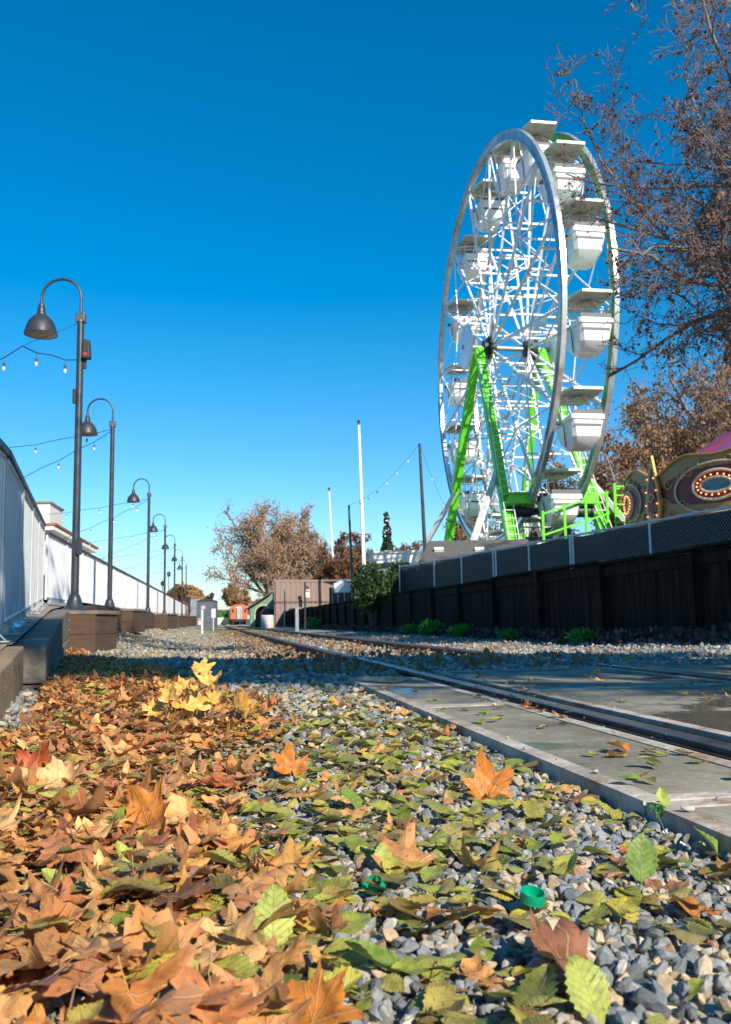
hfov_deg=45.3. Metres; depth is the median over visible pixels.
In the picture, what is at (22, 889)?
maple leaf
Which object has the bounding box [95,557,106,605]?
crowd barrier
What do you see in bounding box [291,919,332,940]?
alder leaf
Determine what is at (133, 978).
maple leaf
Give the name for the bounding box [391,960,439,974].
alder leaf
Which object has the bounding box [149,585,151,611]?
crowd barrier
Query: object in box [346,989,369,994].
alder leaf
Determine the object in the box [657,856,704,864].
alder leaf
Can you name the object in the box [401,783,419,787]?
alder leaf
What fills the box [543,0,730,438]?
sycamore tree
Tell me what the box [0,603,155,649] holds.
pavement
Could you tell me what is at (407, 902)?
alder leaf
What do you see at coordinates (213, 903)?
alder leaf
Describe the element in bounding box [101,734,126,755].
maple leaf
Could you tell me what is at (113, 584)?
crowd barrier
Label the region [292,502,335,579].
autumn tree
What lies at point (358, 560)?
autumn tree
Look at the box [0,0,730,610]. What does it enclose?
sky
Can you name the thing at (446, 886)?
alder leaf
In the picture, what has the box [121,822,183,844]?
maple leaf
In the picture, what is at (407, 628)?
weed
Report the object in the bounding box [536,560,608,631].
fence panel
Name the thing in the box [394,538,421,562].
autumn tree
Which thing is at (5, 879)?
maple leaf
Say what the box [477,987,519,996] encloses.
alder leaf
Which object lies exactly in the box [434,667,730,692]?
crossing panel
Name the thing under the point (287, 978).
alder leaf
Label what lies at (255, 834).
maple leaf
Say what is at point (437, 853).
alder leaf
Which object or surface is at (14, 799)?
maple leaf
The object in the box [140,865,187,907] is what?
maple leaf
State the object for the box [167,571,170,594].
lantern post
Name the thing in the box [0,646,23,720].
retaining wall
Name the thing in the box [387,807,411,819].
alder leaf
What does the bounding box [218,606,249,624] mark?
overpass
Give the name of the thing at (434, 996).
alder leaf
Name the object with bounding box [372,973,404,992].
alder leaf
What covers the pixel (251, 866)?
maple leaf
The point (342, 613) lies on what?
fence panel
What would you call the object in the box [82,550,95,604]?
fence panel
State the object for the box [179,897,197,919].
maple leaf
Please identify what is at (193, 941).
maple leaf
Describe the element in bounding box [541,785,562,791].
alder leaf
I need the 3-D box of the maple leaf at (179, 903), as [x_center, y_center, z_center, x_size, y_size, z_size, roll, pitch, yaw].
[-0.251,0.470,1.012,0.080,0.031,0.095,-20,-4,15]
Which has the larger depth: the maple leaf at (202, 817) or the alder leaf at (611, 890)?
the maple leaf at (202, 817)
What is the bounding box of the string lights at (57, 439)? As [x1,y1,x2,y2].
[9,429,109,452]
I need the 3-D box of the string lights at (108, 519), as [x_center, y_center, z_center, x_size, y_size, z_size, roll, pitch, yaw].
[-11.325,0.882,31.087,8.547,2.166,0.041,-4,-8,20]
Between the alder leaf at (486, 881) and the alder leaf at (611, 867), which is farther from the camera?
the alder leaf at (611, 867)
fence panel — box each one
[286,611,289,626]
[289,610,292,626]
[292,609,294,626]
[299,609,303,626]
[307,606,313,617]
[311,606,318,618]
[317,605,324,624]
[323,604,330,624]
[329,603,337,624]
[336,602,346,624]
[344,600,355,624]
[356,608,366,625]
[367,596,379,626]
[377,595,394,626]
[391,591,412,626]
[409,587,434,625]
[430,584,462,627]
[457,579,497,632]
[491,570,543,633]
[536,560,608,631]
[598,548,703,635]
[690,540,730,639]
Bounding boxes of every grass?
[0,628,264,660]
[203,629,263,632]
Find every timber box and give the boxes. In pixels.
[43,610,120,652]
[119,609,146,632]
[154,613,178,628]
[177,615,186,627]
[186,616,191,626]
[192,616,196,625]
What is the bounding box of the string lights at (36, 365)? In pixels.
[22,345,75,373]
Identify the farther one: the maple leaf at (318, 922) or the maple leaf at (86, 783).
the maple leaf at (86, 783)
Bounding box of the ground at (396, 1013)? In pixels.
[0,619,730,1023]
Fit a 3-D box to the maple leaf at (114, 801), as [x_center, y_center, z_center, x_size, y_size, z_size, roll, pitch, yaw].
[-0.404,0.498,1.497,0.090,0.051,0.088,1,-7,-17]
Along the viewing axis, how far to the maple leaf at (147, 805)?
1.37 m
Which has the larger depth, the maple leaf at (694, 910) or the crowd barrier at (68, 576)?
the crowd barrier at (68, 576)
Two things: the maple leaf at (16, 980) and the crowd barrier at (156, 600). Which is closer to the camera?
the maple leaf at (16, 980)
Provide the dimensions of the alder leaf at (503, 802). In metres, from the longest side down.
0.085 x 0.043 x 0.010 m
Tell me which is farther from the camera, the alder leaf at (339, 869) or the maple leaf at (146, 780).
the maple leaf at (146, 780)
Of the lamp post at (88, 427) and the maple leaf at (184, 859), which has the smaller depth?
the maple leaf at (184, 859)
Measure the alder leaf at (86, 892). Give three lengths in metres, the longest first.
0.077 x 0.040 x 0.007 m
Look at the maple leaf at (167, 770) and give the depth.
1.92 m
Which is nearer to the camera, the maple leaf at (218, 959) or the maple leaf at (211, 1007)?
the maple leaf at (211, 1007)
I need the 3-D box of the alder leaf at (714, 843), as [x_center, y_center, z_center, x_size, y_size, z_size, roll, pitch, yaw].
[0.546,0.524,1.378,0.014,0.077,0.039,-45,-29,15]
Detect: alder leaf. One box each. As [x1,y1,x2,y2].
[5,903,66,929]
[7,919,69,935]
[9,801,23,807]
[41,868,65,883]
[54,803,75,811]
[57,843,83,851]
[67,998,103,1023]
[70,869,110,892]
[70,876,92,908]
[75,878,107,886]
[81,777,96,786]
[86,876,164,894]
[97,816,111,820]
[100,860,125,873]
[100,880,141,893]
[102,912,132,926]
[106,806,134,822]
[115,840,130,861]
[117,860,139,871]
[121,771,160,780]
[125,840,136,850]
[125,940,197,979]
[134,854,196,870]
[136,837,159,844]
[141,921,161,938]
[143,877,180,888]
[146,851,177,858]
[152,943,166,955]
[176,786,214,796]
[186,895,223,919]
[190,959,204,977]
[196,944,227,949]
[198,808,219,819]
[200,849,239,863]
[206,952,255,979]
[209,872,244,888]
[209,935,236,946]
[212,864,248,875]
[216,888,228,902]
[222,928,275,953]
[231,821,251,827]
[235,856,259,863]
[236,845,267,858]
[249,813,287,822]
[253,882,295,945]
[253,963,264,977]
[260,1009,290,1012]
[262,819,280,827]
[269,826,312,836]
[270,807,299,818]
[273,934,321,956]
[275,817,316,827]
[280,825,298,838]
[283,972,303,982]
[285,940,304,971]
[288,818,329,831]
[288,930,314,939]
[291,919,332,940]
[297,834,311,849]
[297,835,324,852]
[302,873,319,893]
[307,877,349,893]
[307,896,343,916]
[308,855,347,863]
[308,967,327,979]
[311,885,349,898]
[313,863,341,873]
[313,893,337,902]
[315,791,335,800]
[315,882,357,889]
[317,815,361,819]
[317,846,341,855]
[318,936,367,963]
[320,957,351,967]
[321,803,341,820]
[322,890,363,900]
[324,965,363,991]
[327,863,344,873]
[329,826,369,834]
[330,911,370,935]
[333,833,359,847]
[334,818,373,823]
[335,828,369,850]
[341,786,362,808]
[344,939,398,965]
[344,991,372,1000]
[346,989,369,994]
[351,983,366,991]
[354,844,377,861]
[360,868,390,885]
[364,908,385,915]
[365,879,416,891]
[366,831,381,840]
[368,900,393,913]
[372,835,398,844]
[372,960,401,972]
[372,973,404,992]
[374,842,392,867]
[375,873,409,883]
[376,832,425,842]
[381,857,404,873]
[382,816,401,826]
[384,894,447,908]
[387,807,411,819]
[390,829,428,839]
[390,899,426,918]
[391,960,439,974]
[394,818,416,828]
[397,926,418,937]
[399,920,427,927]
[399,955,412,960]
[400,952,465,980]
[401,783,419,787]
[404,1010,473,1020]
[407,996,446,1010]
[410,911,478,934]
[411,822,442,827]
[411,881,441,892]
[413,954,466,963]
[416,841,446,845]
[416,980,456,994]
[416,1013,444,1023]
[419,858,443,881]
[420,957,461,980]
[422,986,455,1015]
[426,965,461,970]
[427,829,447,850]
[429,849,449,866]
[433,806,456,814]
[433,857,444,860]
[433,878,455,896]
[434,999,465,1013]
[437,838,461,855]
[441,999,487,1023]
[442,819,473,838]
[442,1001,475,1023]
[450,848,482,859]
[450,886,490,891]
[451,806,485,815]
[451,838,491,845]
[460,910,494,918]
[468,936,494,965]
[475,799,514,805]
[475,872,518,898]
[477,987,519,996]
[479,809,505,822]
[480,857,502,875]
[480,885,519,901]
[483,911,543,928]
[486,842,521,855]
[489,853,512,869]
[494,967,521,976]
[495,963,563,976]
[497,1008,549,1015]
[500,834,528,855]
[500,1009,515,1023]
[503,979,520,989]
[505,947,537,953]
[507,1002,552,1023]
[509,909,530,918]
[509,1006,539,1016]
[512,963,558,1007]
[512,1014,554,1023]
[513,994,566,1006]
[514,798,524,809]
[518,894,549,910]
[522,793,545,821]
[524,837,547,850]
[525,867,553,880]
[530,798,549,806]
[535,857,567,876]
[537,814,563,827]
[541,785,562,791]
[544,863,585,874]
[547,831,573,844]
[552,851,577,877]
[564,954,610,1023]
[574,845,613,854]
[574,889,606,903]
[577,902,610,926]
[591,862,617,877]
[591,902,644,913]
[599,886,649,897]
[606,898,638,924]
[614,879,642,906]
[619,772,646,779]
[624,833,658,884]
[637,756,670,763]
[643,916,707,944]
[644,1009,667,1023]
[647,888,703,901]
[655,858,679,869]
[656,786,670,806]
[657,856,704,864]
[671,892,705,909]
[674,918,721,935]
[684,917,722,930]
[693,826,720,859]
[698,861,725,876]
[715,868,730,875]
[716,918,730,927]
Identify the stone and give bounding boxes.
[680,806,694,810]
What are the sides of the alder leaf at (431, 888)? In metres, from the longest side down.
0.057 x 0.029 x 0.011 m
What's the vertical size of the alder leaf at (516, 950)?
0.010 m
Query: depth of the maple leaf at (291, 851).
1.22 m
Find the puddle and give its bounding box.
[348,676,411,682]
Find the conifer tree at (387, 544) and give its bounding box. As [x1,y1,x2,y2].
[380,511,394,550]
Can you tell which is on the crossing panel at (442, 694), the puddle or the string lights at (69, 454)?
the puddle
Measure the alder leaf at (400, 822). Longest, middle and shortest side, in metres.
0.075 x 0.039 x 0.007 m
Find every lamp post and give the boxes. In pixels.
[23,278,91,610]
[82,398,117,608]
[127,478,152,613]
[150,514,166,612]
[161,535,175,613]
[171,549,182,614]
[177,563,187,615]
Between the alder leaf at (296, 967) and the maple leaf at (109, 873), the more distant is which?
the maple leaf at (109, 873)
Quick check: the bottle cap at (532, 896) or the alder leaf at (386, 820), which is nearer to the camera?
the bottle cap at (532, 896)
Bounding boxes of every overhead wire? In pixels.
[353,447,416,503]
[421,449,454,524]
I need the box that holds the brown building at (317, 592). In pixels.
[272,579,357,626]
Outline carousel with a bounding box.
[623,428,730,527]
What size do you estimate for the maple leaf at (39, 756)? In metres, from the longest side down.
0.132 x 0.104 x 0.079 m
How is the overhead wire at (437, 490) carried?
attached to the cable pole at (422, 504)
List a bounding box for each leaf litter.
[0,646,730,1023]
[154,628,635,674]
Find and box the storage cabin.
[190,599,201,615]
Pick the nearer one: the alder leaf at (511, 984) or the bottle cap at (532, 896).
the alder leaf at (511, 984)
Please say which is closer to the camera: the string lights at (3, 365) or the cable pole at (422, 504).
the string lights at (3, 365)
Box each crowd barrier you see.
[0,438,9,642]
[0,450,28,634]
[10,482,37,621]
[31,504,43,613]
[38,516,47,608]
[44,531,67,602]
[66,542,83,601]
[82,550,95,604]
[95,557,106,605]
[106,563,115,600]
[114,567,122,608]
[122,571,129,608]
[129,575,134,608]
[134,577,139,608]
[139,580,144,608]
[144,583,145,608]
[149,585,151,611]
[152,586,154,612]
[155,588,157,612]
[158,589,160,612]
[160,591,162,612]
[167,595,169,612]
[169,596,170,612]
[171,596,172,612]
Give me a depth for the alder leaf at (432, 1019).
0.76 m
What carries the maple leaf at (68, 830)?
on the leaf litter at (78, 664)
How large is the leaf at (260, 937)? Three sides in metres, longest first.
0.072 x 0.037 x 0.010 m
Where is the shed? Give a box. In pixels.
[416,539,528,571]
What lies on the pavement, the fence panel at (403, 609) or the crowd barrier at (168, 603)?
the crowd barrier at (168, 603)
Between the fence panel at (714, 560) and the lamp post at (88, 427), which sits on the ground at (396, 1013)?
the fence panel at (714, 560)
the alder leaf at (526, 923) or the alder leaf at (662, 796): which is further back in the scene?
the alder leaf at (662, 796)
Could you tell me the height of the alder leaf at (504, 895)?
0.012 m
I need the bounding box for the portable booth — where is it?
[196,599,217,627]
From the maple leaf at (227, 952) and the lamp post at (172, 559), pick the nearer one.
the maple leaf at (227, 952)
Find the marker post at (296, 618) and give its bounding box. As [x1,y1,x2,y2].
[295,606,298,630]
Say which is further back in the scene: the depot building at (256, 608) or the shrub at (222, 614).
the shrub at (222, 614)
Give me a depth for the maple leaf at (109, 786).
1.66 m
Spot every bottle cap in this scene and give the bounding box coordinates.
[362,874,385,896]
[519,885,544,907]
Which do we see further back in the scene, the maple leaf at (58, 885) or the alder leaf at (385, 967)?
the maple leaf at (58, 885)
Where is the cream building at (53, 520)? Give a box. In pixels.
[31,501,98,627]
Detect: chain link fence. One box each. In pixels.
[328,581,351,603]
[399,506,730,593]
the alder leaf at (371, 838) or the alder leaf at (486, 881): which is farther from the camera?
the alder leaf at (371, 838)
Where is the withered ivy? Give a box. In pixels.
[299,622,730,645]
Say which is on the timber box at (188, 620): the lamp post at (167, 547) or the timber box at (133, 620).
the lamp post at (167, 547)
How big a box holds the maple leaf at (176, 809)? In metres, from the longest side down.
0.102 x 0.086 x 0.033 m
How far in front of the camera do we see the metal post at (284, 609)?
47.69 m
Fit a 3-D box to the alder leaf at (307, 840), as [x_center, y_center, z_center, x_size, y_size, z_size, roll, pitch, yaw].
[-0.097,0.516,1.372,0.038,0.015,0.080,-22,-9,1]
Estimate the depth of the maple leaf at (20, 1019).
0.68 m
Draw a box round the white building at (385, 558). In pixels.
[368,550,417,573]
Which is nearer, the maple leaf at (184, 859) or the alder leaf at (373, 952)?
the alder leaf at (373, 952)
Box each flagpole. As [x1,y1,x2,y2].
[328,487,334,570]
[357,420,365,568]
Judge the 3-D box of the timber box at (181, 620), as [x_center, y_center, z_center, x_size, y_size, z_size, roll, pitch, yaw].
[-8.905,4.966,39.665,1.310,0.545,1.668,-1,-7,0]
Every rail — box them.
[224,626,730,760]
[238,626,730,680]
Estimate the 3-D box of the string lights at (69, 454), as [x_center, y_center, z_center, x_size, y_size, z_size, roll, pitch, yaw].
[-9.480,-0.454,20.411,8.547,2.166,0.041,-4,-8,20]
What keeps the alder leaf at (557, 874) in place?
on the ground at (396, 1013)
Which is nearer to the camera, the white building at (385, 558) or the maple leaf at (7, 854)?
the maple leaf at (7, 854)
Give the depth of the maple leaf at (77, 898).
1.04 m
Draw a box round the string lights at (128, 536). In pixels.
[87,529,163,546]
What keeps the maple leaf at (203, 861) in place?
on the maple leaf at (174, 881)
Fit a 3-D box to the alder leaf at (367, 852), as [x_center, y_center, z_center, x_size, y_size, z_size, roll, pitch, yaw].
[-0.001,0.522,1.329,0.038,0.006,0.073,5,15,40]
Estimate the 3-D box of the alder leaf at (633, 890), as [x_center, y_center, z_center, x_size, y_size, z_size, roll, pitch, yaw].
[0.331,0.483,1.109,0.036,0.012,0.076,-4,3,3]
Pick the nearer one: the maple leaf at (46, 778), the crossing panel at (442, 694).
the maple leaf at (46, 778)
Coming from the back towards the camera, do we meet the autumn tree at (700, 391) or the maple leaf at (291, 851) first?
the autumn tree at (700, 391)
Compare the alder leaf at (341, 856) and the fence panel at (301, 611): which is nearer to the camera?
the alder leaf at (341, 856)
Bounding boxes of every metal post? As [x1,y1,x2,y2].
[201,606,204,633]
[212,609,215,629]
[284,589,284,629]
[304,582,305,630]
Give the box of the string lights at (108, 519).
[63,500,146,541]
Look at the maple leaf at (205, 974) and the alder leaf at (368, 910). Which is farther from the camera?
the alder leaf at (368, 910)
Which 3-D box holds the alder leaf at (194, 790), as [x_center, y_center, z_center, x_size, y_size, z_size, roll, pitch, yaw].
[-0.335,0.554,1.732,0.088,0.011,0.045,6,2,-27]
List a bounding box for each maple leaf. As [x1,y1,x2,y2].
[0,761,38,790]
[0,793,23,830]
[0,845,29,856]
[0,853,65,909]
[0,854,30,877]
[0,863,19,882]
[0,877,22,882]
[0,881,29,891]
[0,931,27,949]
[0,961,67,1002]
[0,968,46,987]
[0,972,19,985]
[0,988,39,1023]
[1,838,40,857]
[2,815,26,820]
[2,926,57,949]
[2,955,99,993]
[3,840,31,846]
[4,897,102,970]
[5,759,27,772]
[6,822,30,841]
[6,879,28,895]
[6,889,67,932]
[6,917,15,927]
[7,743,49,772]
[7,778,45,799]
[9,755,82,788]
[9,834,44,841]
[10,781,51,796]
[10,793,25,804]
[10,926,72,952]
[13,1015,25,1023]
[14,1003,59,1023]
[15,925,72,969]
[17,775,48,789]
[19,882,64,902]
[19,960,74,970]
[21,894,88,930]
[22,810,59,834]
[22,812,63,835]
[22,818,63,841]
[24,854,63,865]
[27,796,44,813]
[27,846,43,855]
[28,863,96,902]
[32,947,132,1020]
[37,826,93,868]
[39,789,76,808]
[39,826,81,842]
[39,873,88,905]
[50,934,144,965]
[56,879,75,892]
[56,929,144,955]
[57,877,70,902]
[58,780,117,813]
[58,999,166,1023]
[60,996,109,1023]
[61,768,96,783]
[62,833,115,857]
[64,856,118,882]
[65,857,84,874]
[70,814,129,844]
[75,971,144,996]
[76,753,111,776]
[77,956,108,1004]
[78,844,107,852]
[80,777,114,785]
[80,859,150,899]
[81,812,138,853]
[82,849,142,878]
[86,750,106,758]
[86,921,118,937]
[88,810,113,823]
[89,776,144,786]
[89,781,128,792]
[90,918,123,937]
[92,998,115,1023]
[93,842,119,871]
[94,943,196,1023]
[96,954,130,967]
[97,901,134,921]
[98,895,124,921]
[100,855,170,897]
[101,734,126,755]
[101,734,142,746]
[102,937,181,969]
[104,905,215,981]
[105,785,126,811]
[105,829,136,838]
[105,941,148,960]
[106,764,151,805]
[106,998,114,1023]
[114,871,138,899]
[115,745,139,757]
[116,757,151,766]
[117,895,131,902]
[118,774,169,836]
[119,901,179,976]
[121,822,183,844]
[121,843,151,862]
[126,850,163,873]
[128,827,175,846]
[129,779,156,791]
[129,977,204,1023]
[137,841,148,861]
[140,847,187,892]
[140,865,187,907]
[140,876,213,905]
[141,760,179,774]
[144,835,200,851]
[146,760,181,783]
[148,851,213,879]
[151,739,184,752]
[151,772,189,793]
[153,761,170,770]
[154,817,183,826]
[154,825,201,832]
[157,823,184,851]
[158,944,228,969]
[159,844,189,874]
[159,876,197,892]
[159,1010,220,1023]
[161,882,206,907]
[161,898,184,911]
[164,792,199,810]
[164,795,198,824]
[165,865,229,881]
[165,898,180,926]
[166,771,205,783]
[166,865,236,878]
[169,953,281,1023]
[171,973,243,1014]
[175,825,232,842]
[175,890,211,914]
[175,917,219,937]
[176,822,223,850]
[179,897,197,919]
[179,901,211,910]
[180,919,196,944]
[183,796,209,824]
[184,819,228,851]
[186,814,205,852]
[188,1014,246,1023]
[190,805,209,813]
[194,901,267,961]
[194,954,228,961]
[199,808,250,825]
[199,821,227,830]
[200,968,235,978]
[206,845,255,855]
[206,947,253,967]
[207,818,221,824]
[207,905,253,935]
[208,979,255,1011]
[211,817,266,852]
[211,959,311,1023]
[214,826,264,853]
[216,795,248,804]
[222,883,262,900]
[222,891,259,909]
[222,901,308,929]
[226,871,274,907]
[243,951,267,962]
[243,997,273,1023]
[246,841,292,872]
[252,863,307,884]
[256,835,318,869]
[257,982,300,1002]
[259,824,291,837]
[264,931,311,969]
[271,868,315,894]
[272,741,307,775]
[287,895,351,921]
[287,958,366,1023]
[292,898,330,926]
[308,904,349,932]
[371,821,435,875]
[421,900,503,921]
[462,749,514,800]
[514,908,589,972]
[606,740,637,750]
[664,896,730,930]
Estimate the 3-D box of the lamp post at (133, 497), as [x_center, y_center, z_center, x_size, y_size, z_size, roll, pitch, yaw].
[-7.617,1.131,29.552,0.932,4.587,0.444,-1,-7,3]
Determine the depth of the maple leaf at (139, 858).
1.20 m
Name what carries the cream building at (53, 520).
on the ground at (396, 1013)
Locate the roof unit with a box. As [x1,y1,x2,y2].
[334,579,350,592]
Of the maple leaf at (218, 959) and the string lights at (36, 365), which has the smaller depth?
the maple leaf at (218, 959)
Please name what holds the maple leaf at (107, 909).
on the leaf litter at (78, 664)
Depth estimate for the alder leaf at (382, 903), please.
1.07 m
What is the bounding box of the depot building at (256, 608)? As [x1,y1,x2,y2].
[246,592,273,626]
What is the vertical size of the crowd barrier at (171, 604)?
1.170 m
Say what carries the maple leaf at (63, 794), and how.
on the leaf litter at (78, 664)
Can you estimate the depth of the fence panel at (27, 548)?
8.18 m
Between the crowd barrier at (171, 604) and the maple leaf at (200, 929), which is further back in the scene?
the crowd barrier at (171, 604)
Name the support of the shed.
on the ground at (396, 1013)
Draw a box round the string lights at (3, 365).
[0,346,22,370]
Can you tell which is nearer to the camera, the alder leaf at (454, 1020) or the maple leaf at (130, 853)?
the alder leaf at (454, 1020)
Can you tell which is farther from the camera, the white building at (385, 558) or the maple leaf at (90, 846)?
the white building at (385, 558)
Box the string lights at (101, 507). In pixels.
[42,498,147,517]
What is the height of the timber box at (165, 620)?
0.511 m
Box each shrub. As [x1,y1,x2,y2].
[218,611,227,617]
[350,562,396,625]
[385,560,409,594]
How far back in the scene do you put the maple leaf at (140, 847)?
1.22 m
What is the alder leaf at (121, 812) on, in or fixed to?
on the maple leaf
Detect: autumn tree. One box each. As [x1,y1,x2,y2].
[166,583,190,603]
[179,581,212,602]
[183,601,190,615]
[195,492,331,600]
[219,583,250,605]
[279,498,328,579]
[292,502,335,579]
[312,530,359,579]
[327,531,380,578]
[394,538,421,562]
[442,490,499,539]
[528,446,579,539]
[562,357,730,533]
[584,421,665,530]
[609,325,730,468]
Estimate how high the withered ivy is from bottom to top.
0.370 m
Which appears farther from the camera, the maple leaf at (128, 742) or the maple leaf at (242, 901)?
the maple leaf at (128, 742)
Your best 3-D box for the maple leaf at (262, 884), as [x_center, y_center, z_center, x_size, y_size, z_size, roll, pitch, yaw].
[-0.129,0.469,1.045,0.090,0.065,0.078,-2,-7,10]
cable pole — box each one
[348,505,353,599]
[418,443,426,551]
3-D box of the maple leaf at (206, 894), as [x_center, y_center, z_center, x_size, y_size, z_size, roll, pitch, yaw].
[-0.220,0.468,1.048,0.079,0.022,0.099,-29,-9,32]
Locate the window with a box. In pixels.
[376,563,409,567]
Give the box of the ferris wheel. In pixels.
[411,120,624,565]
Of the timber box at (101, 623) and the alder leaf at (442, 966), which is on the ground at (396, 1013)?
the timber box at (101, 623)
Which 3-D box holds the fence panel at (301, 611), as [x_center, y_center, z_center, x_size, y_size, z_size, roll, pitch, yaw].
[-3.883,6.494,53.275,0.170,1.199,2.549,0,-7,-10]
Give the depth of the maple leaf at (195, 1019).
0.72 m
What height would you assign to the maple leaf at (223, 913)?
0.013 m
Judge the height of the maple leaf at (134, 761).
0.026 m
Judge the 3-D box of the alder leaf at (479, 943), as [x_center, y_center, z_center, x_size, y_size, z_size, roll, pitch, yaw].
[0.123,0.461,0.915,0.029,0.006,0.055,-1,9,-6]
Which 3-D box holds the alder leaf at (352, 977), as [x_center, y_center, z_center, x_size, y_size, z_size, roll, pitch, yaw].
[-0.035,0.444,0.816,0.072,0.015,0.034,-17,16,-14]
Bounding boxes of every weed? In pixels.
[306,617,321,628]
[399,622,418,634]
[417,618,447,635]
[447,622,472,637]
[496,628,520,640]
[564,627,599,644]
[649,801,666,834]
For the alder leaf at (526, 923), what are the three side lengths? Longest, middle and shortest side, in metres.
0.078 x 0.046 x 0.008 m
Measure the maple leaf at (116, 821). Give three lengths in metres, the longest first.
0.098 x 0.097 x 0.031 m
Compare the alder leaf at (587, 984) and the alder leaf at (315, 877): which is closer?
the alder leaf at (587, 984)
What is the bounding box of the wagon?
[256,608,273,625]
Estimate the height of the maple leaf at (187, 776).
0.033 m
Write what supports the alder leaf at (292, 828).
on the alder leaf at (287, 833)
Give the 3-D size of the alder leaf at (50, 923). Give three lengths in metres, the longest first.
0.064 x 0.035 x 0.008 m
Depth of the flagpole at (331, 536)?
78.37 m
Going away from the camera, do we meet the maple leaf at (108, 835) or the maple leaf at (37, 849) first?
the maple leaf at (37, 849)
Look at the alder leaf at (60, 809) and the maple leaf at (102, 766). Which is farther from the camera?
the maple leaf at (102, 766)
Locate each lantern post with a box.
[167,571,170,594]
[187,596,190,615]
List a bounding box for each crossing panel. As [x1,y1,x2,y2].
[348,677,511,709]
[414,703,730,816]
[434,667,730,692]
[519,683,730,740]
[610,659,730,676]
[646,797,730,859]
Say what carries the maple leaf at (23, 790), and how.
on the maple leaf at (32, 806)
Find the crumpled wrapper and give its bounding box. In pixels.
[12,620,25,627]
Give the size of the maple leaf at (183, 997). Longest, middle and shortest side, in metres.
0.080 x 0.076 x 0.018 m
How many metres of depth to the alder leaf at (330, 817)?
1.55 m
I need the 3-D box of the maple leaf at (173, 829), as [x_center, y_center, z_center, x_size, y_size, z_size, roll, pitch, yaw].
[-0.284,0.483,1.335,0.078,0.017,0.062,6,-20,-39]
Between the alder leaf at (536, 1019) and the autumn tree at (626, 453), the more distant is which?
the autumn tree at (626, 453)
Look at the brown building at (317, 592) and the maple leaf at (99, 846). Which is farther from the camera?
the brown building at (317, 592)
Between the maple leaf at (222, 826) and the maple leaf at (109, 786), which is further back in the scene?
the maple leaf at (109, 786)
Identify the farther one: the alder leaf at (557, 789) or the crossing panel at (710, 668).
the crossing panel at (710, 668)
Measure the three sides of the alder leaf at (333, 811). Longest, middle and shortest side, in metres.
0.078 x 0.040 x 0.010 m
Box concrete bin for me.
[261,615,273,627]
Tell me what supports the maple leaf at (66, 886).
on the alder leaf at (86, 892)
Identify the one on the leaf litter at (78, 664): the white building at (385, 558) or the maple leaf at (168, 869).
the maple leaf at (168, 869)
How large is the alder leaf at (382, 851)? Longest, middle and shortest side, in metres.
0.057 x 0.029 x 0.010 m
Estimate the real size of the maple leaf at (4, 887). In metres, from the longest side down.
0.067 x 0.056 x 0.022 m
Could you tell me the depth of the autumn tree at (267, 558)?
80.87 m
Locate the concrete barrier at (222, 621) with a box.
[218,617,233,624]
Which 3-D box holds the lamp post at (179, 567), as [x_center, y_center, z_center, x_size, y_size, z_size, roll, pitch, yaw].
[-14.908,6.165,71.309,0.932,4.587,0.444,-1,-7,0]
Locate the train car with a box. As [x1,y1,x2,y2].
[229,604,246,624]
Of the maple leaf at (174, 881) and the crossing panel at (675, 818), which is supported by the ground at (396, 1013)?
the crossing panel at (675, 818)
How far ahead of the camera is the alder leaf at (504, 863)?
1.27 m
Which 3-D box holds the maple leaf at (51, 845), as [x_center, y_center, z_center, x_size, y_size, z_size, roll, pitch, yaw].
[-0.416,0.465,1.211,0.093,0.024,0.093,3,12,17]
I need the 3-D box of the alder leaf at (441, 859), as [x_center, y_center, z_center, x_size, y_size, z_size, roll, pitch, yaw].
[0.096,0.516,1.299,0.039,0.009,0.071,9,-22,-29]
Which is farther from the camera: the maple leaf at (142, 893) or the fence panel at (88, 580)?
the fence panel at (88, 580)
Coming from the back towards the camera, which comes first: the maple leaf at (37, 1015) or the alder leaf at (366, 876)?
the alder leaf at (366, 876)
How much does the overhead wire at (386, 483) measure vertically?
1.056 m
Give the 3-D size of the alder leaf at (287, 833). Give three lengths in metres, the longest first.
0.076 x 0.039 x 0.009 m
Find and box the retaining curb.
[13,605,154,691]
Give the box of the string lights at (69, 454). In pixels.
[24,432,109,477]
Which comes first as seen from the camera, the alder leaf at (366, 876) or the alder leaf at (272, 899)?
the alder leaf at (272, 899)
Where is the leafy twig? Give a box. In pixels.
[138,657,259,725]

